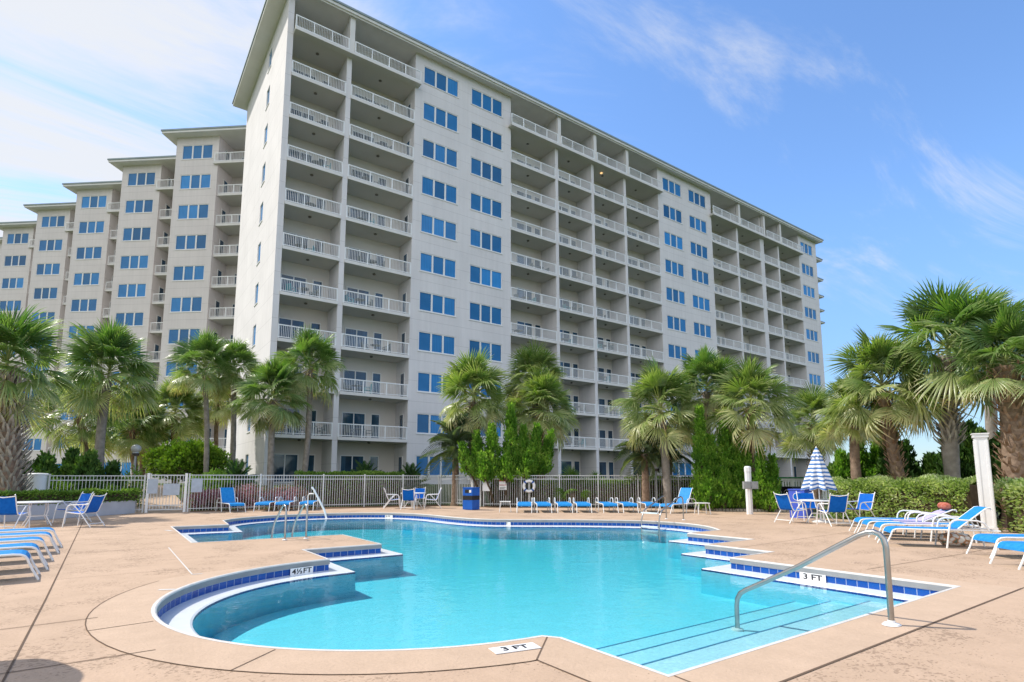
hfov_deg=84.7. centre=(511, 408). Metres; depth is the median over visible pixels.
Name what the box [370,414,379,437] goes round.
balcony door
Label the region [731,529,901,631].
pool handrail
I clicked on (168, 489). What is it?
gate
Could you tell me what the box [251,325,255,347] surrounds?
window
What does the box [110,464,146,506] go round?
green bush
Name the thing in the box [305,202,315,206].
balcony table
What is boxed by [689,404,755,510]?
juniper
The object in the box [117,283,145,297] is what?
window
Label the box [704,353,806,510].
palm tree
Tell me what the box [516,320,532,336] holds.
sliding door
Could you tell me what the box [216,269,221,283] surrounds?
balcony door
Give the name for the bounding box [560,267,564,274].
sliding door
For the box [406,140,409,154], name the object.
side window
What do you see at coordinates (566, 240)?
sliding door
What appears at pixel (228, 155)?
balcony door
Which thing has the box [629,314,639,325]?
sliding door
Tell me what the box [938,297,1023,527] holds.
palm tree
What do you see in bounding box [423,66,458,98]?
window
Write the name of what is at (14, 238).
window
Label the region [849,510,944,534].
sun lounger
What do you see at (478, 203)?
window
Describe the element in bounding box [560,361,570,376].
sliding door
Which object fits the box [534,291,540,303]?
balcony door
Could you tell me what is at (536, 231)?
balcony door
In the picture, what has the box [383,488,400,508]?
sling chair
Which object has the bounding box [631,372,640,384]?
sliding door
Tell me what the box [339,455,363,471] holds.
sliding door
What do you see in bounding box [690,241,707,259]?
window
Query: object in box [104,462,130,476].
window
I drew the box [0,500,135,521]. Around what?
planter wall
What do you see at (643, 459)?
feather palm
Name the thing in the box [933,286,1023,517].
palm tree
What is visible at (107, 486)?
green bush
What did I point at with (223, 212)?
balcony door
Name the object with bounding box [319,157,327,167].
balcony door
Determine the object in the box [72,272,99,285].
window
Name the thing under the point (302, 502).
sun lounger
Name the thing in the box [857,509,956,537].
sun lounger
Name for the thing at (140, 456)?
palm tree
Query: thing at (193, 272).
window
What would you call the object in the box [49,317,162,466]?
palm tree
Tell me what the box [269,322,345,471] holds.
palm tree
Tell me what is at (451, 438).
feather palm
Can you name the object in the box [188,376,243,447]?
palm tree
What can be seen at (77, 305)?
window
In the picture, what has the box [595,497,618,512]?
sun lounger
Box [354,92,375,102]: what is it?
sliding door
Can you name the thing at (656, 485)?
globe lamp
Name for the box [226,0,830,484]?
apartment building
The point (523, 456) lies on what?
juniper
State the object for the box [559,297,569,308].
sliding door
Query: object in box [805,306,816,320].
window
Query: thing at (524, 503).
sun lounger
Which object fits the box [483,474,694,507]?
fence
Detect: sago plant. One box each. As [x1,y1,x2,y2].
[208,458,259,499]
[351,460,381,476]
[399,462,433,503]
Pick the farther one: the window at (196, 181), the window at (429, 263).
the window at (196, 181)
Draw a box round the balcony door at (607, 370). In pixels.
[606,368,611,382]
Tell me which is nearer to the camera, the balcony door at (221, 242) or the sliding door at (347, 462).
the sliding door at (347, 462)
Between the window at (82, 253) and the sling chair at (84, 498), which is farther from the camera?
the window at (82, 253)
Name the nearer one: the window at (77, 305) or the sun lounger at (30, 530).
the sun lounger at (30, 530)
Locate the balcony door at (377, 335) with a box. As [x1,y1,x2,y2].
[373,332,382,351]
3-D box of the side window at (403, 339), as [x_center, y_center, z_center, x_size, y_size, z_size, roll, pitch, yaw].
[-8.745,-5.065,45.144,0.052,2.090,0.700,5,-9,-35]
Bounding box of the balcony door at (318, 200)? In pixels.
[316,198,325,209]
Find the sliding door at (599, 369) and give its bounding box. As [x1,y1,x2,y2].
[597,367,604,381]
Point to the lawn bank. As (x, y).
(432, 489)
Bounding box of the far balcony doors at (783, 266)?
[561,266,796,480]
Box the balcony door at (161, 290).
[158,286,163,301]
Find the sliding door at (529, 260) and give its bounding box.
[516,254,531,265]
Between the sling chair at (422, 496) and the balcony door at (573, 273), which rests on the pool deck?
the sling chair at (422, 496)
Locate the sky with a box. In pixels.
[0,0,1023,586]
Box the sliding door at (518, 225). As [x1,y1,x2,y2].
[516,222,531,232]
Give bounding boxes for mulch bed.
[191,505,447,511]
[484,506,653,507]
[676,508,786,511]
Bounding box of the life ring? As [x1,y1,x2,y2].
[522,479,535,492]
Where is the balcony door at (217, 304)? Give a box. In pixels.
[214,300,219,316]
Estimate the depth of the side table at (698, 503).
23.08 m
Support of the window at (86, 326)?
in the apartment building at (147, 248)
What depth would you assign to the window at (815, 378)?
81.60 m
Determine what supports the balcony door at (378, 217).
in the apartment building at (480, 196)
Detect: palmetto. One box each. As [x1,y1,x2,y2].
[549,464,592,506]
[585,471,609,506]
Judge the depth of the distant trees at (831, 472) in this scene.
62.41 m
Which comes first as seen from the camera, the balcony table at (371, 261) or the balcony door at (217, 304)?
the balcony table at (371, 261)
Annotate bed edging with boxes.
[702,508,789,511]
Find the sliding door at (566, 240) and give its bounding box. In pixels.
[563,237,568,243]
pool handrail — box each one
[307,487,326,517]
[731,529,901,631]
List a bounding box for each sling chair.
[0,494,30,528]
[52,492,93,523]
[61,493,106,527]
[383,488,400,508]
[400,488,416,509]
[411,487,425,506]
[424,488,441,508]
[773,492,808,523]
[796,491,823,520]
[817,493,852,526]
[843,492,875,521]
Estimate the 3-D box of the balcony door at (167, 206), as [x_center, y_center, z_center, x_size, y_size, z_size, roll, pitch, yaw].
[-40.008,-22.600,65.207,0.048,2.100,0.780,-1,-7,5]
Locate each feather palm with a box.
[419,411,485,505]
[613,418,675,507]
[648,417,692,474]
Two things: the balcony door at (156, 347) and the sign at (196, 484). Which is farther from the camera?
the balcony door at (156, 347)
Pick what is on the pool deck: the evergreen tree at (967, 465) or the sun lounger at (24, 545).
the sun lounger at (24, 545)
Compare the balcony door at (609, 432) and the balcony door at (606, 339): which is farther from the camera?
the balcony door at (606, 339)
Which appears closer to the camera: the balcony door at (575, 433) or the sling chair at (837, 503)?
the sling chair at (837, 503)
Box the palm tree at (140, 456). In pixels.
[112,410,170,484]
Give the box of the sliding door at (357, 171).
[351,168,373,181]
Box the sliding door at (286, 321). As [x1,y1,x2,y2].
[278,317,304,338]
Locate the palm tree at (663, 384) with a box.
[605,355,711,508]
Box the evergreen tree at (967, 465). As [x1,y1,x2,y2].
[933,418,1001,517]
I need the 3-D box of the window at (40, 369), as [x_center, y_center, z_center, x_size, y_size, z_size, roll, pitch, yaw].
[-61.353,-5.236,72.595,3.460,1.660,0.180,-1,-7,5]
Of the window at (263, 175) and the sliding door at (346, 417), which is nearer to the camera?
the sliding door at (346, 417)
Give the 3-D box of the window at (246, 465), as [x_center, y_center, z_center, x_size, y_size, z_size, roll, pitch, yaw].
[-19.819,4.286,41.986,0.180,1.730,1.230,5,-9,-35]
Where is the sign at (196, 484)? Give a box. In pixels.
[191,478,202,491]
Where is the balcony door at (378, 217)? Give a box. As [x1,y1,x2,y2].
[377,215,385,227]
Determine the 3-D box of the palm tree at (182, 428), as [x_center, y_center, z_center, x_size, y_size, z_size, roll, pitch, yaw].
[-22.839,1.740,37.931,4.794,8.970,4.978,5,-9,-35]
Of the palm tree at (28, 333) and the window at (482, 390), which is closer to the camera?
the palm tree at (28, 333)
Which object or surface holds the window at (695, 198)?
in the apartment building at (480, 196)
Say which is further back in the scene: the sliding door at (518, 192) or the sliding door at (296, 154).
the sliding door at (518, 192)
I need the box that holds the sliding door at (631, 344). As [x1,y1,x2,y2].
[630,343,639,355]
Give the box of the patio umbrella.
[801,446,836,522]
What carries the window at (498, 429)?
in the apartment building at (480, 196)
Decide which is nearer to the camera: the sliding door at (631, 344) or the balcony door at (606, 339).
the balcony door at (606, 339)
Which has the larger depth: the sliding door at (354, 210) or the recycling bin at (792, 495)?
the sliding door at (354, 210)
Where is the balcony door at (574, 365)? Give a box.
[572,363,577,377]
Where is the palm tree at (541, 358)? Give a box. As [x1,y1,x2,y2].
[500,339,568,478]
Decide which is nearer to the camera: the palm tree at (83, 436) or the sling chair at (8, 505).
the sling chair at (8, 505)
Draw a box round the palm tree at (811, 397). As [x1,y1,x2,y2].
[776,380,848,503]
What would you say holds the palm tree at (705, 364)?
on the mulch bed at (708, 509)
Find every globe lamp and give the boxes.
[131,444,141,479]
[652,460,659,507]
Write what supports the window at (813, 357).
in the apartment building at (480, 196)
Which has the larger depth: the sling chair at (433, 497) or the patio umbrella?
the sling chair at (433, 497)
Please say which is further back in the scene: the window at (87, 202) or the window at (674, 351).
the window at (87, 202)
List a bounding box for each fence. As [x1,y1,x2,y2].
[47,474,145,512]
[186,473,439,511]
[440,474,480,506]
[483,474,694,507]
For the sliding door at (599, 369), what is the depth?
59.50 m
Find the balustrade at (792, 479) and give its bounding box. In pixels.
[777,477,829,498]
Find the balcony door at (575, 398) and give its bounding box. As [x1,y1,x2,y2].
[573,395,578,410]
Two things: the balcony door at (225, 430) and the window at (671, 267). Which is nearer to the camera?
the balcony door at (225, 430)
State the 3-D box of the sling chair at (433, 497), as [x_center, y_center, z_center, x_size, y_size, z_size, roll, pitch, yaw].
[-3.910,4.427,27.752,0.850,1.018,0.664,1,-7,-9]
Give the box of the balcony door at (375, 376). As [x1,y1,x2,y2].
[371,372,380,393]
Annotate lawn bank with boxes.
[129,482,802,508]
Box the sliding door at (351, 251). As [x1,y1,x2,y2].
[347,246,370,264]
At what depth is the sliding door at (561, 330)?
57.24 m
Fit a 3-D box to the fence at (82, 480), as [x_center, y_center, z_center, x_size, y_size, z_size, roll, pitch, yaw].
[-17.167,3.545,23.241,3.281,1.630,0.074,4,-8,-30]
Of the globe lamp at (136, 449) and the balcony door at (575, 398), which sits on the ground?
the globe lamp at (136, 449)
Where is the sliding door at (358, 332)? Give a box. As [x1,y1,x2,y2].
[344,327,367,348]
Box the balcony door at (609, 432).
[607,430,612,446]
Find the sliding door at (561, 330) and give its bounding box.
[560,329,569,340]
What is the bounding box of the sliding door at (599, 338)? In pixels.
[597,336,603,349]
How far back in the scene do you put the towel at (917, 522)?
13.40 m
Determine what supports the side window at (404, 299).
in the apartment building at (480, 196)
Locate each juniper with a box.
[457,401,555,506]
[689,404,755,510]
[751,444,781,511]
[827,437,882,498]
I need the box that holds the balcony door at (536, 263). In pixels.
[534,259,540,266]
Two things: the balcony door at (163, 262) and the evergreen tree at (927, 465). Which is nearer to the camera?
the evergreen tree at (927, 465)
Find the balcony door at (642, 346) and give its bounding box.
[641,345,646,357]
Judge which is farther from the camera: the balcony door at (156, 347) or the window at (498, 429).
the balcony door at (156, 347)
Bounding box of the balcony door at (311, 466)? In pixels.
[308,454,314,471]
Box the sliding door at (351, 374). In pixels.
[342,369,366,392]
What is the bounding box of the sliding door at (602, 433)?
[599,429,605,447]
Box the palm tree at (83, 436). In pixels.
[27,376,133,463]
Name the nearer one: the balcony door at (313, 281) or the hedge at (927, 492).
the hedge at (927, 492)
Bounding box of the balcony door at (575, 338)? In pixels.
[572,331,577,344]
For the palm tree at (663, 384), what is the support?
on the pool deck
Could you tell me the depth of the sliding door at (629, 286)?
63.88 m
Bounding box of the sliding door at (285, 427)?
[275,407,300,434]
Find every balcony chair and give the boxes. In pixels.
[285,283,295,292]
[294,425,304,434]
[309,289,318,296]
[317,424,326,435]
[344,425,353,436]
[345,294,353,302]
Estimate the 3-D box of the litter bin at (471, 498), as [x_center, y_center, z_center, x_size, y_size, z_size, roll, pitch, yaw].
[-1.909,4.212,26.281,0.590,1.020,0.590,-5,-9,34]
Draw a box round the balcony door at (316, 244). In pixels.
[314,238,324,252]
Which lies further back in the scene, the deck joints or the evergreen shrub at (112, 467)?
the evergreen shrub at (112, 467)
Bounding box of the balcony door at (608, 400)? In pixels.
[607,399,612,413]
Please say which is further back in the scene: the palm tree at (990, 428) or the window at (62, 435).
the window at (62, 435)
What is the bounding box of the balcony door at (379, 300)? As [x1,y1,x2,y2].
[374,292,383,308]
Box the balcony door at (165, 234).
[163,231,168,243]
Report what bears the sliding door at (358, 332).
in the apartment building at (480, 196)
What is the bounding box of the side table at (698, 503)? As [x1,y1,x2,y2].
[694,502,710,513]
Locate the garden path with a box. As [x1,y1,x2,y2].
[128,485,189,512]
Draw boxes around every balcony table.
[295,243,306,247]
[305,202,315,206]
[312,160,320,165]
[368,259,376,263]
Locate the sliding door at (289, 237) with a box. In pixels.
[283,230,308,250]
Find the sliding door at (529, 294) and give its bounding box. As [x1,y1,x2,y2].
[516,287,531,300]
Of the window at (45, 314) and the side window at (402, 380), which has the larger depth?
the window at (45, 314)
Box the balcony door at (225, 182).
[223,179,227,192]
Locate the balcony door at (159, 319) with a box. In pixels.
[156,315,161,330]
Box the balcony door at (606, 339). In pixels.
[605,338,610,350]
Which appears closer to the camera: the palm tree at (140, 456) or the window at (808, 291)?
the palm tree at (140, 456)
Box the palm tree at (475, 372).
[436,345,513,504]
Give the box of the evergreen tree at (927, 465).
[847,433,940,477]
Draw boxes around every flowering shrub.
[180,488,238,509]
[219,483,271,508]
[261,483,310,508]
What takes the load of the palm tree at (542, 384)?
on the ground
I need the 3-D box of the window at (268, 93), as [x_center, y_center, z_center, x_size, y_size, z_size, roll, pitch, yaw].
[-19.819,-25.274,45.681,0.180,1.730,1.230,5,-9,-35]
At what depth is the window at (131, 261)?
63.21 m
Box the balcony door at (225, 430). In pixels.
[223,429,226,447]
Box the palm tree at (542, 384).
[506,363,581,483]
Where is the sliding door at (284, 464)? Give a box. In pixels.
[274,453,298,482]
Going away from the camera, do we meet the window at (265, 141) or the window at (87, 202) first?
the window at (265, 141)
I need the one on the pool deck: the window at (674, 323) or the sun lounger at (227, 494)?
the sun lounger at (227, 494)
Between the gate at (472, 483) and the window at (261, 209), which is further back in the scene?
the window at (261, 209)
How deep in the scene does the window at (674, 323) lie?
64.24 m
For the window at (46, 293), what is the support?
in the apartment building at (147, 248)
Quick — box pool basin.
[151,513,959,676]
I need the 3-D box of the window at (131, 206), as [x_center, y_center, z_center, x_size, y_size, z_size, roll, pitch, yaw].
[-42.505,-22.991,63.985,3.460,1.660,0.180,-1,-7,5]
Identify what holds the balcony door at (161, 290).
in the apartment building at (147, 248)
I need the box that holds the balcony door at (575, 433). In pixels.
[573,428,578,446]
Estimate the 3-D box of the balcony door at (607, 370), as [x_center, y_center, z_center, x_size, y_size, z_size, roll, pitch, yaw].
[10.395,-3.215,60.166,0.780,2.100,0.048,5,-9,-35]
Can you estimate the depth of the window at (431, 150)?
47.85 m
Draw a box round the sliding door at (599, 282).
[597,277,602,286]
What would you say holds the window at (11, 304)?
in the apartment building at (147, 248)
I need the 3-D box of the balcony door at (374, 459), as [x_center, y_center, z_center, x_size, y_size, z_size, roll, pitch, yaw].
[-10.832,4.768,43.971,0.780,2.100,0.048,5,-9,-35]
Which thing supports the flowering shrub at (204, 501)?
on the ground
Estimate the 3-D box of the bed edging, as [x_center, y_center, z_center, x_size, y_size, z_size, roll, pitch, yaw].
[10.405,4.520,24.871,3.764,0.120,0.072,-2,-7,17]
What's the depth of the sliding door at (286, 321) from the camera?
41.30 m
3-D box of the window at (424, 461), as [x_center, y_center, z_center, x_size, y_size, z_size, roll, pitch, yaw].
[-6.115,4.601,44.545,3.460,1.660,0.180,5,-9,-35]
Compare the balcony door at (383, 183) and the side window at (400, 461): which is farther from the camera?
the balcony door at (383, 183)
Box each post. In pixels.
[742,466,757,513]
[970,433,998,532]
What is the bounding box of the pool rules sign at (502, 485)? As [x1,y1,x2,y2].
[499,479,506,489]
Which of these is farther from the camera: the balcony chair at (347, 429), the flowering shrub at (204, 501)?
the balcony chair at (347, 429)
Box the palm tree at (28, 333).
[0,303,81,491]
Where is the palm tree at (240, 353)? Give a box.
[201,337,262,467]
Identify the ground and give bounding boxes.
[10,492,1000,549]
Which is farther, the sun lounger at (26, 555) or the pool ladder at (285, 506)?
the pool ladder at (285, 506)
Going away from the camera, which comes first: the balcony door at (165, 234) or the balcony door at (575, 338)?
the balcony door at (575, 338)
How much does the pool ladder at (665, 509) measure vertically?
1.444 m
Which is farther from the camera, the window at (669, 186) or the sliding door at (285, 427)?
the window at (669, 186)
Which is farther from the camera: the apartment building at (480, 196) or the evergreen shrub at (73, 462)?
the apartment building at (480, 196)
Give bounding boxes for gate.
[144,473,187,512]
[458,476,473,503]
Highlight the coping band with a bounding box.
[86,564,1018,681]
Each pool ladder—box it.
[271,503,308,539]
[641,496,684,540]
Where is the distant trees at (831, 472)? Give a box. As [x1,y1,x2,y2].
[826,452,922,491]
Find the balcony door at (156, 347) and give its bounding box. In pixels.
[153,343,159,358]
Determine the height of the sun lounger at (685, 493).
1.056 m
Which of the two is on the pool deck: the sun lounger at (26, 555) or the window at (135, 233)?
the sun lounger at (26, 555)
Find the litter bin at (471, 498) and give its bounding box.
[462,487,479,509]
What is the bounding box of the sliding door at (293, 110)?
[290,108,314,120]
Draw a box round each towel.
[889,510,945,520]
[899,521,936,523]
[937,502,950,509]
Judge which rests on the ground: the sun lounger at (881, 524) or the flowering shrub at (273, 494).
the flowering shrub at (273, 494)
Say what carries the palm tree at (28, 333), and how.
on the ground
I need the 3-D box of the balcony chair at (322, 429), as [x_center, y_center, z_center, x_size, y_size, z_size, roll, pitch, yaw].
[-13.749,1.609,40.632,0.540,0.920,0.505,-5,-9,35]
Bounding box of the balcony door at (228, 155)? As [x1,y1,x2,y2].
[225,150,229,159]
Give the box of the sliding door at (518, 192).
[516,190,522,195]
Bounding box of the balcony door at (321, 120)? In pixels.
[320,118,329,126]
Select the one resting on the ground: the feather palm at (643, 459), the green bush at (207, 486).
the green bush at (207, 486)
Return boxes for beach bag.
[938,531,971,545]
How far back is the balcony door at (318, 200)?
43.63 m
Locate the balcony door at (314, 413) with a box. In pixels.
[306,409,316,435]
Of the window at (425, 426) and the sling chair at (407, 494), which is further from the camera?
the window at (425, 426)
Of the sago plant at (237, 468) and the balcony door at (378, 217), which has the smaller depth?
the sago plant at (237, 468)
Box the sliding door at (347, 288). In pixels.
[346,286,369,305]
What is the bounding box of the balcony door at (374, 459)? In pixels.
[369,456,378,470]
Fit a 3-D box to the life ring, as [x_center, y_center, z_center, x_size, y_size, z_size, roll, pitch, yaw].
[0.874,4.002,28.864,0.686,0.686,0.157,-1,-7,6]
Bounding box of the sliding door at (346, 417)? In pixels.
[341,412,365,437]
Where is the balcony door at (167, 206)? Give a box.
[165,204,170,215]
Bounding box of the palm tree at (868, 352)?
[823,325,944,478]
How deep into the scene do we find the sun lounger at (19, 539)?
9.94 m
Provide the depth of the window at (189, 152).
59.10 m
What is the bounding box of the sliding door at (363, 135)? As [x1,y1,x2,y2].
[353,130,374,142]
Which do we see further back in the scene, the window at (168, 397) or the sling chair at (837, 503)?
the window at (168, 397)
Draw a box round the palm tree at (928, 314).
[864,275,1023,477]
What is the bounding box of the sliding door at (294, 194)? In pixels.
[286,189,310,203]
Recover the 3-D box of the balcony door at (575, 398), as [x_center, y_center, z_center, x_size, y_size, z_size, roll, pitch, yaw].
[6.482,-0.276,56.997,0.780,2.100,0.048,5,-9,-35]
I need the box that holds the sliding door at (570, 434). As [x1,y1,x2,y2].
[563,428,571,446]
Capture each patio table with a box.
[17,501,63,526]
[401,492,425,506]
[799,499,835,523]
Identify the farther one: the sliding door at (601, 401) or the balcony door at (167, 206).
the balcony door at (167, 206)
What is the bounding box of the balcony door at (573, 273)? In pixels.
[571,270,576,275]
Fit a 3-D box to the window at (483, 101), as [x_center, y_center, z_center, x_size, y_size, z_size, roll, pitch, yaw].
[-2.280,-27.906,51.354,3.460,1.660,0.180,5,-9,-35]
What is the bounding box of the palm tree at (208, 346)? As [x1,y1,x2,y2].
[163,328,242,474]
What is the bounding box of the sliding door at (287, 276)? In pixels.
[281,273,306,294]
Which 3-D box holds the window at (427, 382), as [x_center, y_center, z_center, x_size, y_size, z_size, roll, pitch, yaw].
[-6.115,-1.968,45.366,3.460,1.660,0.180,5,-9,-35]
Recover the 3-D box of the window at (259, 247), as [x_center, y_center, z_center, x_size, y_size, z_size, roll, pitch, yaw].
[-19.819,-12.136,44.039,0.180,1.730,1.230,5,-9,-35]
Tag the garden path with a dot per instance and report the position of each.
(161, 498)
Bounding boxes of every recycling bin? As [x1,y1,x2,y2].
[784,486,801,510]
[788,489,812,517]
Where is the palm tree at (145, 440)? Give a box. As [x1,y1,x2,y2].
[89,399,169,484]
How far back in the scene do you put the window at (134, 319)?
62.38 m
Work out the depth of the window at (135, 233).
63.61 m
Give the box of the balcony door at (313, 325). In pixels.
[310,322,320,339]
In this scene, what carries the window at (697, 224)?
in the apartment building at (480, 196)
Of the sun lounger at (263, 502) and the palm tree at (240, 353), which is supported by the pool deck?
the sun lounger at (263, 502)
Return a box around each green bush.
[24,471,74,490]
[104,483,119,489]
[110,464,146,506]
[183,467,259,491]
[199,477,241,497]
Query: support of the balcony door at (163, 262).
in the apartment building at (147, 248)
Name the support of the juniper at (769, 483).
on the mulch bed at (708, 509)
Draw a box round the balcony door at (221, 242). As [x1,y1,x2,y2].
[219,239,223,252]
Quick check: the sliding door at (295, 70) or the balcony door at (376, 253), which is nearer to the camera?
the sliding door at (295, 70)
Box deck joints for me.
[0,522,1023,681]
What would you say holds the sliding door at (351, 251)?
in the apartment building at (480, 196)
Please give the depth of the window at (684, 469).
62.37 m
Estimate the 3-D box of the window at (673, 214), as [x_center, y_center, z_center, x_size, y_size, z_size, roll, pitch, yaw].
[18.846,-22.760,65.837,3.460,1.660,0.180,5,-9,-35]
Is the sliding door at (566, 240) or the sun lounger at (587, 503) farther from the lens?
the sliding door at (566, 240)
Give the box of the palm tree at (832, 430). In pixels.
[812,370,891,479]
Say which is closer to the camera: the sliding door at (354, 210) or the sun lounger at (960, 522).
the sun lounger at (960, 522)
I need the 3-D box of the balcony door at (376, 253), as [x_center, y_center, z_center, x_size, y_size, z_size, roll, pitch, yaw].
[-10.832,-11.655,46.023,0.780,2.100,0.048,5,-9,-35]
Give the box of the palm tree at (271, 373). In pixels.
[224,354,313,493]
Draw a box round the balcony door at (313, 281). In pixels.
[312,280,322,296]
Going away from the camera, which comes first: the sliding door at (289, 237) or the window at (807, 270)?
the sliding door at (289, 237)
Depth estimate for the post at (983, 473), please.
15.44 m
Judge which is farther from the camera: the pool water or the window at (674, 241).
the window at (674, 241)
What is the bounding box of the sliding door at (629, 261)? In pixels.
[628,258,636,265]
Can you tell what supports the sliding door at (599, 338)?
in the apartment building at (480, 196)
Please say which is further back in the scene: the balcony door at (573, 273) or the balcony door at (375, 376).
the balcony door at (573, 273)
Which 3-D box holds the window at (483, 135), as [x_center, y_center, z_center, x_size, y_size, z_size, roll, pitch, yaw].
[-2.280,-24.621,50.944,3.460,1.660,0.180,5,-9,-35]
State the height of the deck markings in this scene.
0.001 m
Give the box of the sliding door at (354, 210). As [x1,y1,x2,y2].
[349,207,371,222]
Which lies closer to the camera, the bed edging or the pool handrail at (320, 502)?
the pool handrail at (320, 502)
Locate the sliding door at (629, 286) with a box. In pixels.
[629,286,638,295]
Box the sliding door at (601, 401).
[598,398,605,414]
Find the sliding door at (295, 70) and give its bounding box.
[294,68,314,79]
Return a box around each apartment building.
[0,125,245,482]
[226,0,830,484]
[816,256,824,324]
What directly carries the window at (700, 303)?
in the apartment building at (480, 196)
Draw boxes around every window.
[0,300,21,311]
[1,277,23,288]
[3,255,26,266]
[5,233,28,244]
[23,438,41,450]
[25,361,49,373]
[31,312,54,323]
[32,287,57,299]
[35,263,59,275]
[37,239,62,251]
[40,215,64,227]
[57,435,79,448]
[60,407,83,420]
[67,325,94,338]
[70,299,96,311]
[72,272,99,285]
[75,246,101,259]
[78,221,104,233]
[80,195,106,208]
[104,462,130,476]
[115,312,143,326]
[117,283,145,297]
[119,255,148,269]
[121,227,150,241]
[124,199,152,213]
[126,172,155,186]
[163,397,188,409]
[164,360,197,376]
[166,328,199,344]
[169,296,201,312]
[172,265,204,281]
[174,234,206,250]
[176,204,208,219]
[179,174,210,189]
[181,144,212,159]
[245,454,248,474]
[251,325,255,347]
[254,283,258,306]
[256,242,260,265]
[258,203,262,226]
[261,162,265,186]
[263,124,267,148]
[265,87,269,110]
[267,50,271,73]
[398,456,402,476]
[399,414,403,438]
[400,372,404,396]
[401,332,405,354]
[402,292,406,313]
[403,253,407,272]
[404,214,408,233]
[405,177,408,192]
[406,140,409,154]
[407,103,410,117]
[416,413,446,434]
[416,455,451,476]
[417,372,452,395]
[418,331,455,355]
[419,252,456,279]
[419,291,455,317]
[420,213,456,241]
[421,175,457,204]
[422,138,457,168]
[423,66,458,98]
[423,101,458,133]
[469,264,502,289]
[469,301,501,325]
[469,339,502,362]
[469,381,501,398]
[470,157,502,184]
[470,192,502,219]
[470,228,502,254]
[471,88,502,117]
[471,122,502,151]
[480,418,501,437]
[662,177,681,197]
[663,204,682,224]
[664,231,682,250]
[665,259,683,277]
[666,286,685,305]
[667,315,686,332]
[668,343,687,360]
[672,462,691,476]
[688,189,705,208]
[689,215,707,234]
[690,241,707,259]
[691,267,708,285]
[693,295,710,312]
[694,322,711,338]
[800,241,812,256]
[802,263,813,277]
[803,284,814,298]
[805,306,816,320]
[806,328,818,342]
[808,351,819,363]
[809,373,821,386]
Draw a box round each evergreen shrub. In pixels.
[22,446,105,490]
[97,458,124,488]
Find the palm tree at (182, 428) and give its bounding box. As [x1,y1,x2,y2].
[139,377,203,483]
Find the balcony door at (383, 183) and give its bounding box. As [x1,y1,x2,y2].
[379,177,386,186]
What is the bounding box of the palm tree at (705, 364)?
[669,343,747,433]
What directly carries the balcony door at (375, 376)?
in the apartment building at (480, 196)
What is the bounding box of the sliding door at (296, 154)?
[288,148,312,162]
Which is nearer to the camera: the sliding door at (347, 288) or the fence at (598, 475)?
the fence at (598, 475)
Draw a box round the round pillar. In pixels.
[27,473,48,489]
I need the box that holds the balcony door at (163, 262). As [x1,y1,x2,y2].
[160,258,165,271]
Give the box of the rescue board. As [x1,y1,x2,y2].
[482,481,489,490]
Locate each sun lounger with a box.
[0,527,61,546]
[0,531,58,552]
[0,536,53,560]
[0,543,47,569]
[0,549,39,579]
[215,487,245,512]
[253,497,278,511]
[274,497,296,510]
[298,496,319,510]
[517,498,532,512]
[533,498,551,512]
[554,498,572,512]
[573,498,591,512]
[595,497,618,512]
[615,498,638,512]
[637,497,660,511]
[658,488,697,513]
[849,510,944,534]
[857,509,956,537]
[868,513,980,542]
[877,506,1000,549]
[966,533,1023,558]
[989,541,1023,569]
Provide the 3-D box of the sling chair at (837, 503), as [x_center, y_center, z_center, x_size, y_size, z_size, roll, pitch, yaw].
[10.014,3.146,17.504,0.664,1.018,0.850,0,-7,0]
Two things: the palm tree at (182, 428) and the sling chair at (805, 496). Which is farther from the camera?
the palm tree at (182, 428)
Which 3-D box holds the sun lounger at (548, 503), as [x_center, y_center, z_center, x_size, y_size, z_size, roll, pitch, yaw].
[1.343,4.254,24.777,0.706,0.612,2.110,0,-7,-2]
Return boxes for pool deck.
[0,506,1023,681]
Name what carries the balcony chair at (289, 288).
on the apartment building at (480, 196)
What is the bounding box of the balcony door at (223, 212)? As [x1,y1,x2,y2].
[221,209,225,223]
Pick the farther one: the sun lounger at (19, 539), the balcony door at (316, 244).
the balcony door at (316, 244)
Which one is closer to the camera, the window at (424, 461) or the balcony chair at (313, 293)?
the balcony chair at (313, 293)
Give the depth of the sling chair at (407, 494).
26.50 m
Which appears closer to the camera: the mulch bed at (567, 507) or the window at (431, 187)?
the mulch bed at (567, 507)
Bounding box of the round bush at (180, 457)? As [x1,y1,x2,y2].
[141,437,232,482]
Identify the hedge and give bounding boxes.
[0,487,142,506]
[293,470,405,506]
[489,477,631,506]
[624,476,697,507]
[829,473,998,525]
[993,476,1023,533]
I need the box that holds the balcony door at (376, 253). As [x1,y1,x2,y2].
[375,253,384,266]
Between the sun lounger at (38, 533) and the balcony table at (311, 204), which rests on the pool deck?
the sun lounger at (38, 533)
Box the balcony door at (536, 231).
[534,227,539,234]
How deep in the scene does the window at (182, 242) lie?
57.87 m
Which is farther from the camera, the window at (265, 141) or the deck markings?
the window at (265, 141)
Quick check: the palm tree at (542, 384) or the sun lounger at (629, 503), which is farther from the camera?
the palm tree at (542, 384)
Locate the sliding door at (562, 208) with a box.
[559,205,566,211]
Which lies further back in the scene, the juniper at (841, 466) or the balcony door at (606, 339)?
the balcony door at (606, 339)
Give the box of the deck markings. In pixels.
[159,530,202,589]

